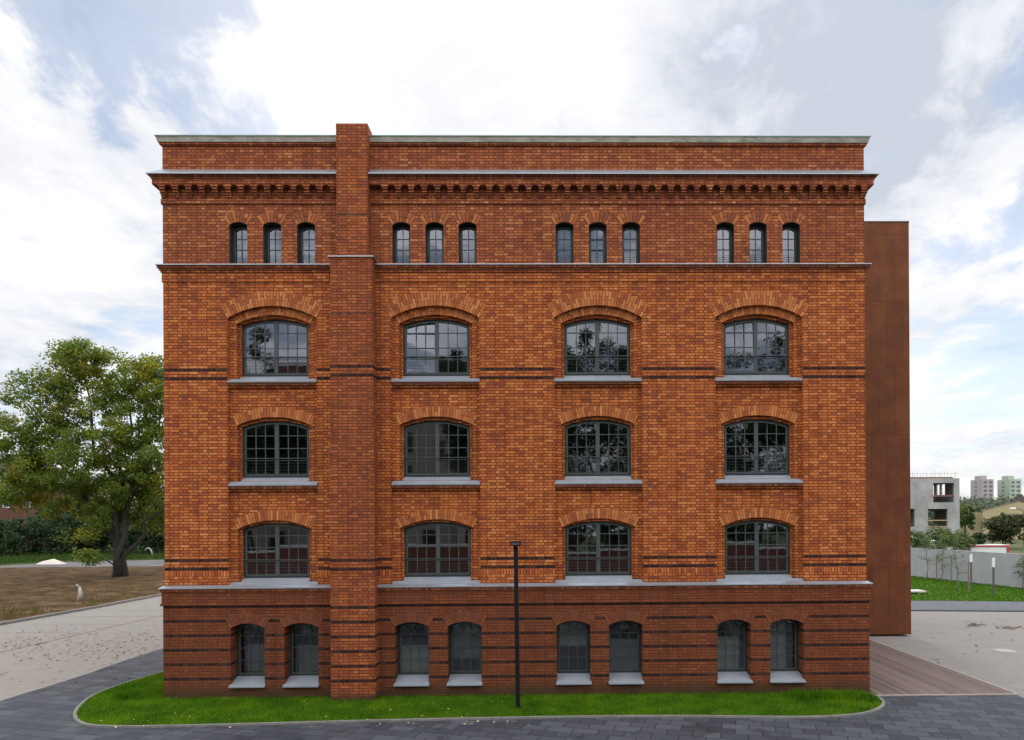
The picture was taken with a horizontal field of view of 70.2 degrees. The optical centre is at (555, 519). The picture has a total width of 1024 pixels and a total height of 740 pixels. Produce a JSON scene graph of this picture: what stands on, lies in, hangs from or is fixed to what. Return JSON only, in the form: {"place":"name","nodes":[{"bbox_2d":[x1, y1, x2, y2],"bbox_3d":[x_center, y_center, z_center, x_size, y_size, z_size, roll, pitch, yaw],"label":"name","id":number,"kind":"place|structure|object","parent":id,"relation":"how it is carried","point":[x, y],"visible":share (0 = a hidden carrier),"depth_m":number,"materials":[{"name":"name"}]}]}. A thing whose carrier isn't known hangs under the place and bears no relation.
{"place":"outdoors","nodes":[
{"label":"outdoors","id":0,"kind":"place"},
{"bbox_2d":[37,559,66,563],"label":"sand heap","id":1,"kind":"object","parent":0,"point":[52,561],"visible":0.97,"depth_m":85.39,"materials":[{"name":"beige sand"}]},
{"bbox_2d":[0,596,162,700],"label":"light paving","id":2,"kind":"structure","parent":0,"point":[33,672],"depth_m":29.20,"materials":[{"name":"beige concrete"}]},
{"bbox_2d":[2,605,100,624],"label":"road kerb","id":3,"kind":"structure","parent":2,"relation":"on","point":[47,615],"depth_m":37.56,"materials":[{"name":"grey concrete"}]},
{"bbox_2d":[1,617,158,682],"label":"fallen leaves","id":4,"kind":"object","parent":2,"relation":"on","point":[78,646],"visible":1,"depth_m":28.89,"materials":[{"name":"brown plant"}]},
{"bbox_2d":[0,615,162,652],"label":"drain channel","id":5,"kind":"object","parent":2,"relation":"on","point":[77,634],"visible":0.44,"depth_m":31.48,"materials":[{"name":"grey concrete"}]},
{"bbox_2d":[69,616,132,616],"bbox_3d":[-22.861,4.974,37.469,5.601,0.006,0.050,0,0,4],"label":"paving joint","id":6,"kind":"object","parent":2,"relation":"on","point":[100,616],"visible":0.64,"depth_m":37.49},
{"bbox_2d":[101,594,160,606],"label":"road kerb","id":7,"kind":"structure","parent":2,"relation":"on","point":[128,600],"depth_m":44.38,"materials":[{"name":"grey concrete"}]},
{"bbox_2d":[0,560,163,567],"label":"road","id":8,"kind":"structure","parent":0,"point":[131,563],"depth_m":83.98,"materials":[{"name":"grey asphalt"}]},
{"bbox_2d":[0,545,164,564],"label":"verge","id":9,"kind":"structure","parent":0,"point":[73,548],"depth_m":94.63,"materials":[{"name":"green plant"}]},
{"bbox_2d":[0,516,46,556],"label":"shrub","id":10,"kind":"object","parent":9,"relation":"on","point":[12,536],"visible":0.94,"depth_m":105.10,"materials":[{"name":"green plant"}]},
{"bbox_2d":[0,454,74,546],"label":"villa","id":11,"kind":"object","parent":9,"relation":"on","point":[5,513],"visible":0.1,"depth_m":140.53,"materials":[{"name":"brick"}]},
{"bbox_2d":[19,513,76,554],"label":"shrub","id":12,"kind":"object","parent":9,"relation":"on","point":[51,530],"visible":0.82,"depth_m":107.89,"materials":[{"name":"green plant"}]},
{"bbox_2d":[26,499,85,549],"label":"background tree","id":13,"kind":"object","parent":9,"relation":"on","point":[64,513],"visible":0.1,"depth_m":125.58,"materials":[{"name":"green plant"}]},
{"bbox_2d":[54,516,107,553],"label":"shrub","id":14,"kind":"object","parent":9,"relation":"on","point":[80,545],"visible":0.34,"depth_m":111.30,"materials":[{"name":"green plant"}]},
{"bbox_2d":[66,481,131,524],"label":"background tree","id":15,"kind":"object","parent":9,"relation":"on","point":[82,499],"visible":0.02,"depth_m":125.48,"materials":[{"name":"green plant"}]},
{"bbox_2d":[88,514,136,553],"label":"shrub","id":16,"kind":"object","parent":9,"relation":"on","point":[108,541],"visible":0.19,"depth_m":111.00,"materials":[{"name":"green plant"}]},
{"bbox_2d":[103,468,162,548],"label":"background tree","id":17,"kind":"object","parent":9,"relation":"on","point":[161,498],"visible":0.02,"depth_m":129.30,"materials":[{"name":"green plant"}]},
{"bbox_2d":[121,518,164,553],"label":"shrub","id":18,"kind":"object","parent":9,"relation":"on","point":[133,536],"visible":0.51,"depth_m":107.84,"materials":[{"name":"green plant"}]},
{"bbox_2d":[0,564,164,621],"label":"soil","id":19,"kind":"structure","parent":0,"point":[88,576],"depth_m":53.41,"materials":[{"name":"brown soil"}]},
{"bbox_2d":[76,584,82,600],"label":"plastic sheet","id":20,"kind":"object","parent":19,"relation":"on","point":[80,595],"visible":0.93,"depth_m":43.96,"materials":[{"name":"white plastic"}]},
{"bbox_2d":[0,336,164,576],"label":"maple tree","id":21,"kind":"object","parent":19,"relation":"on","point":[30,461],"visible":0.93,"depth_m":61.33,"materials":[{"name":"green plant"}]},
{"bbox_2d":[76,671,881,724],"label":"lawn","id":22,"kind":"structure","parent":0,"point":[269,716],"depth_m":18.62,"materials":[{"name":"green plant"}]},
{"bbox_2d":[100,701,618,727],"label":"yellow leaves","id":23,"kind":"object","parent":22,"relation":"on","point":[367,719],"visible":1,"depth_m":17.19,"materials":[{"name":"yellow plant"}]},
{"bbox_2d":[510,541,521,708],"bbox_3d":[-0.995,2.695,18.557,0.281,4.303,0.376,0,0,-1],"label":"lamp post","id":24,"kind":"object","parent":22,"relation":"on","point":[515,544],"visible":0.86,"depth_m":18.57,"materials":[{"name":"metal"}]},
{"bbox_2d":[0,648,1023,739],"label":"dark paving","id":25,"kind":"structure","parent":0,"point":[45,713],"depth_m":17.03,"materials":[{"name":"grey stone"}]},
{"bbox_2d":[73,672,884,727],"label":"kerb","id":26,"kind":"structure","parent":25,"relation":"on","point":[80,722],"depth_m":17.62,"materials":[{"name":"concrete"}]},
{"bbox_2d":[0,0,1023,499],"label":"sky","id":27,"kind":"structure","parent":0,"point":[87,87],"materials":[{"name":"white"}]},
{"bbox_2d":[15,526,1023,601],"bbox_3d":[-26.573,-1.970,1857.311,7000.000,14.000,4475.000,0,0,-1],"label":"ground","id":28,"kind":"structure","parent":0,"point":[164,563],"depth_m":85.80,"materials":[{"name":"brown soil"}]},
{"bbox_2d":[145,123,879,700],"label":"brick building","id":29,"kind":"structure","parent":28,"relation":"on","point":[415,385],"depth_m":20.01,"materials":[{"name":"brick"}]},
{"bbox_2d":[233,226,246,262],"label":"window","id":30,"kind":"structure","parent":29,"relation":"in","point":[241,228],"depth_m":20.11,"materials":[{"name":"grey paint"}]},
{"bbox_2d":[228,623,265,687],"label":"window","id":31,"kind":"structure","parent":29,"relation":"in","point":[255,676],"depth_m":20.26,"materials":[{"name":"grey paint"}]},
{"bbox_2d":[227,320,316,387],"bbox_3d":[-7.749,-4.595,20.064,2.418,1.924,0.396,0,0,-1],"label":"window","id":32,"kind":"structure","parent":29,"relation":"in","point":[276,379],"depth_m":20.19,"materials":[{"name":"green paint"}]},
{"bbox_2d":[228,421,316,490],"bbox_3d":[-7.732,-1.774,20.064,2.418,1.940,0.396,0,0,-1],"label":"window","id":33,"kind":"structure","parent":29,"relation":"in","point":[277,484],"depth_m":20.18,"materials":[{"name":"green paint"}]},
{"bbox_2d":[229,523,317,584],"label":"window","id":34,"kind":"structure","parent":29,"relation":"in","point":[267,578],"depth_m":20.19,"materials":[{"name":"grey paint"}]},
{"bbox_2d":[266,226,280,262],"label":"window","id":35,"kind":"structure","parent":29,"relation":"in","point":[275,228],"depth_m":20.12,"materials":[{"name":"green paint"}]},
{"bbox_2d":[282,623,318,687],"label":"window","id":36,"kind":"structure","parent":29,"relation":"in","point":[307,676],"depth_m":20.29,"materials":[{"name":"grey paint"}]},
{"bbox_2d":[300,226,314,262],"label":"window","id":37,"kind":"structure","parent":29,"relation":"in","point":[308,228],"depth_m":20.13,"materials":[{"name":"green paint"}]},
{"bbox_2d":[394,226,409,262],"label":"window","id":38,"kind":"structure","parent":29,"relation":"in","point":[402,228],"depth_m":20.17,"materials":[{"name":"green paint"}]},
{"bbox_2d":[393,622,429,686],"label":"window","id":39,"kind":"structure","parent":29,"relation":"in","point":[413,660],"depth_m":20.34,"materials":[{"name":"green paint"}]},
{"bbox_2d":[391,320,478,387],"bbox_3d":[-3.298,-4.622,20.141,2.418,1.924,0.423,0,0,-1],"label":"window","id":40,"kind":"structure","parent":29,"relation":"in","point":[456,379],"depth_m":20.25,"materials":[{"name":"green paint"}]},
{"bbox_2d":[427,226,443,262],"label":"window","id":41,"kind":"structure","parent":29,"relation":"in","point":[435,228],"depth_m":20.18,"materials":[{"name":"green paint"}]},
{"bbox_2d":[392,421,479,489],"bbox_3d":[-3.281,-1.801,20.127,2.418,1.940,0.396,0,0,-1],"label":"window","id":42,"kind":"structure","parent":29,"relation":"in","point":[407,483],"depth_m":20.24,"materials":[{"name":"green paint"}]},
{"bbox_2d":[392,522,480,583],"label":"window","id":43,"kind":"structure","parent":29,"relation":"in","point":[410,578],"depth_m":20.26,"materials":[{"name":"green paint"}]},
{"bbox_2d":[446,622,481,685],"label":"window","id":44,"kind":"structure","parent":29,"relation":"in","point":[465,637],"depth_m":20.37,"materials":[{"name":"green paint"}]},
{"bbox_2d":[459,226,476,262],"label":"window","id":45,"kind":"structure","parent":29,"relation":"in","point":[468,228],"depth_m":20.20,"materials":[{"name":"green paint"}]},
{"bbox_2d":[556,226,572,262],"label":"window","id":46,"kind":"structure","parent":29,"relation":"in","point":[564,228],"depth_m":20.24,"materials":[{"name":"green paint"}]},
{"bbox_2d":[556,621,591,684],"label":"window","id":47,"kind":"structure","parent":29,"relation":"in","point":[569,633],"depth_m":20.40,"materials":[{"name":"green paint"}]},
{"bbox_2d":[589,226,605,262],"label":"window","id":48,"kind":"structure","parent":29,"relation":"in","point":[597,228],"depth_m":20.25,"materials":[{"name":"green paint"}]},
{"bbox_2d":[554,319,641,386],"bbox_3d":[1.174,-4.649,20.191,2.418,1.924,0.396,0,0,-1],"label":"window","id":49,"kind":"structure","parent":29,"relation":"in","point":[571,379],"depth_m":20.31,"materials":[{"name":"green paint"}]},
{"bbox_2d":[555,420,642,488],"bbox_3d":[1.191,-1.827,20.191,2.418,1.940,0.396,0,0,-1],"label":"window","id":50,"kind":"structure","parent":29,"relation":"in","point":[577,480],"depth_m":20.31,"materials":[{"name":"green paint"}]},
{"bbox_2d":[555,521,642,582],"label":"window","id":51,"kind":"structure","parent":29,"relation":"in","point":[618,576],"depth_m":20.32,"materials":[{"name":"green paint"}]},
{"bbox_2d":[609,620,643,684],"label":"window","id":52,"kind":"structure","parent":29,"relation":"in","point":[624,654],"depth_m":20.42,"materials":[{"name":"green paint"}]},
{"bbox_2d":[622,226,638,262],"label":"window","id":53,"kind":"structure","parent":29,"relation":"in","point":[629,228],"depth_m":20.26,"materials":[{"name":"green paint"}]},
{"bbox_2d":[716,226,731,262],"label":"window","id":54,"kind":"structure","parent":29,"relation":"in","point":[723,228],"depth_m":20.30,"materials":[{"name":"green paint"}]},
{"bbox_2d":[717,620,752,683],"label":"window","id":55,"kind":"structure","parent":29,"relation":"in","point":[729,672],"depth_m":20.47,"materials":[{"name":"green paint"}]},
{"bbox_2d":[749,226,764,262],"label":"window","id":56,"kind":"structure","parent":29,"relation":"in","point":[755,228],"depth_m":20.32,"materials":[{"name":"green paint"}]},
{"bbox_2d":[715,319,802,385],"bbox_3d":[5.622,-4.675,20.255,2.418,1.924,0.396,0,0,-1],"label":"window","id":57,"kind":"structure","parent":29,"relation":"in","point":[755,378],"depth_m":20.38,"materials":[{"name":"green paint"}]},
{"bbox_2d":[716,419,803,487],"bbox_3d":[5.639,-1.854,20.255,2.418,1.940,0.396,0,0,-1],"label":"window","id":58,"kind":"structure","parent":29,"relation":"in","point":[755,479],"depth_m":20.37,"materials":[{"name":"green paint"}]},
{"bbox_2d":[717,520,803,581],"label":"window","id":59,"kind":"structure","parent":29,"relation":"in","point":[757,575],"depth_m":20.39,"materials":[{"name":"green paint"}]},
{"bbox_2d":[770,619,805,682],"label":"window","id":60,"kind":"structure","parent":29,"relation":"in","point":[779,672],"depth_m":20.49,"materials":[{"name":"green paint"}]},
{"bbox_2d":[782,226,796,262],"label":"window","id":61,"kind":"structure","parent":29,"relation":"in","point":[788,228],"depth_m":20.33,"materials":[{"name":"green paint"}]},
{"bbox_2d":[911,548,1023,587],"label":"garden wall","id":62,"kind":"structure","parent":28,"relation":"on","point":[982,566],"depth_m":53.66,"materials":[{"name":"grey concrete"}]},
{"bbox_2d":[928,494,1023,525],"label":"forest","id":63,"kind":"object","parent":28,"relation":"on","point":[982,503],"visible":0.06,"depth_m":285.94,"materials":[{"name":"green plant"}]},
{"bbox_2d":[970,476,993,499],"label":"tower block","id":64,"kind":"structure","parent":28,"relation":"on","point":[981,486],"depth_m":505.24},
{"bbox_2d":[997,476,1020,499],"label":"tower block","id":65,"kind":"structure","parent":28,"relation":"on","point":[1009,485],"depth_m":507.21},
{"bbox_2d":[910,472,959,537],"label":"concrete building","id":66,"kind":"structure","parent":0,"point":[924,500],"depth_m":112.88,"materials":[{"name":"grey concrete"}]},
{"bbox_2d":[930,540,958,549],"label":"parked car","id":67,"kind":"object","parent":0,"point":[948,548],"visible":0.09,"depth_m":89.94,"materials":[{"name":"paint"}]},
{"bbox_2d":[869,611,1023,697],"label":"plaza","id":68,"kind":"structure","parent":0,"point":[950,643],"depth_m":28.18,"materials":[{"name":"grey concrete"}]},
{"bbox_2d":[864,221,910,635],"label":"steel tower","id":69,"kind":"structure","parent":68,"relation":"on","point":[887,433],"depth_m":29.70,"materials":[{"name":"brown metal"}]},
{"bbox_2d":[870,640,1011,694],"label":"deck","id":70,"kind":"structure","parent":68,"relation":"on","point":[893,671],"depth_m":21.83,"materials":[{"name":"brown wood"}]},
{"bbox_2d":[870,639,1019,695],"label":"deck kerb","id":71,"kind":"structure","parent":68,"relation":"on","point":[1013,693],"depth_m":19.81,"materials":[{"name":"concrete"}]},
{"bbox_2d":[911,609,1023,611],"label":"path kerb","id":72,"kind":"structure","parent":68,"relation":"on","point":[974,610],"depth_m":37.41,"materials":[{"name":"grey concrete"}]},
{"bbox_2d":[993,649,1016,652],"bbox_3d":[16.301,4.736,26.365,0.720,0.012,0.720,0,0,-1],"label":"manhole cover","id":73,"kind":"object","parent":68,"relation":"on","point":[1005,650],"visible":1,"depth_m":26.36,"materials":[{"name":"grey metal"}]},
{"bbox_2d":[911,601,1023,609],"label":"path","id":74,"kind":"structure","parent":0,"point":[965,605],"depth_m":39.94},
{"bbox_2d":[911,575,1023,600],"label":"lawn","id":75,"kind":"structure","parent":0,"point":[964,592],"depth_m":46.03,"materials":[{"name":"green plant"}]},
{"bbox_2d":[911,589,925,593],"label":"stone bench","id":76,"kind":"object","parent":75,"relation":"on","point":[917,591],"visible":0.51,"depth_m":46.13,"materials":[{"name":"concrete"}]},
{"bbox_2d":[917,532,940,579],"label":"young tree","id":77,"kind":"object","parent":75,"relation":"on","point":[926,540],"visible":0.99,"depth_m":56.45,"materials":[{"name":"green plant"}]},
{"bbox_2d":[934,533,951,581],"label":"young tree","id":78,"kind":"object","parent":75,"relation":"on","point":[942,545],"visible":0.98,"depth_m":54.67,"materials":[{"name":"green plant"}]},
{"bbox_2d":[943,527,968,591],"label":"young tree","id":79,"kind":"object","parent":75,"relation":"on","point":[960,546],"visible":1,"depth_m":47.49,"materials":[{"name":"green plant"}]},
{"bbox_2d":[970,553,971,585],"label":"bollard light","id":80,"kind":"object","parent":75,"relation":"on","point":[970,569],"visible":0.94,"depth_m":51.03,"materials":[{"name":"grey metal"}]},
{"bbox_2d":[992,557,994,594],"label":"bollard light","id":81,"kind":"object","parent":75,"relation":"on","point":[993,575],"visible":0.96,"depth_m":44.94,"materials":[{"name":"grey metal"}]},
{"bbox_2d":[1011,553,1023,588],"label":"young tree","id":82,"kind":"object","parent":75,"relation":"on","point":[1018,565],"visible":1,"depth_m":48.94,"materials":[{"name":"green plant"}]},
{"bbox_2d":[984,539,1023,553],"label":"ground","id":83,"kind":"structure","parent":0,"point":[1017,547],"depth_m":109.07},
{"bbox_2d":[911,529,932,548],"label":"wall tree","id":84,"kind":"object","parent":83,"relation":"on","point":[917,541],"visible":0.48,"depth_m":77.79,"materials":[{"name":"green plant"}]},
{"bbox_2d":[926,524,958,548],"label":"wall tree","id":85,"kind":"object","parent":83,"relation":"on","point":[947,532],"visible":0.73,"depth_m":80.90,"materials":[{"name":"green plant"}]},
{"bbox_2d":[949,530,976,550],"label":"wall tree","id":86,"kind":"object","parent":83,"relation":"on","point":[967,541],"visible":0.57,"depth_m":83.91,"materials":[{"name":"green plant"}]},
{"bbox_2d":[960,503,976,532],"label":"tall tree","id":87,"kind":"object","parent":83,"relation":"on","point":[967,516],"visible":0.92,"depth_m":138.25,"materials":[{"name":"green plant"}]},
{"bbox_2d":[971,532,987,543],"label":"wall tree","id":88,"kind":"object","parent":83,"relation":"on","point":[980,537],"visible":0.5,"depth_m":86.00,"materials":[{"name":"green plant"}]},
{"bbox_2d":[962,544,1008,552],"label":"kiosk","id":89,"kind":"object","parent":83,"relation":"on","point":[1001,548],"visible":0.61,"depth_m":84.73,"materials":[{"name":"white paint"}]},
{"bbox_2d":[960,494,1023,539],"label":"yellow building","id":90,"kind":"structure","parent":83,"relation":"on","point":[989,513],"depth_m":139.28,"materials":[{"name":"yellow paint"}]},
{"bbox_2d":[981,512,1023,544],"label":"round tree","id":91,"kind":"object","parent":83,"relation":"on","point":[1003,528],"visible":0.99,"depth_m":97.89,"materials":[{"name":"green plant"}]}
]}

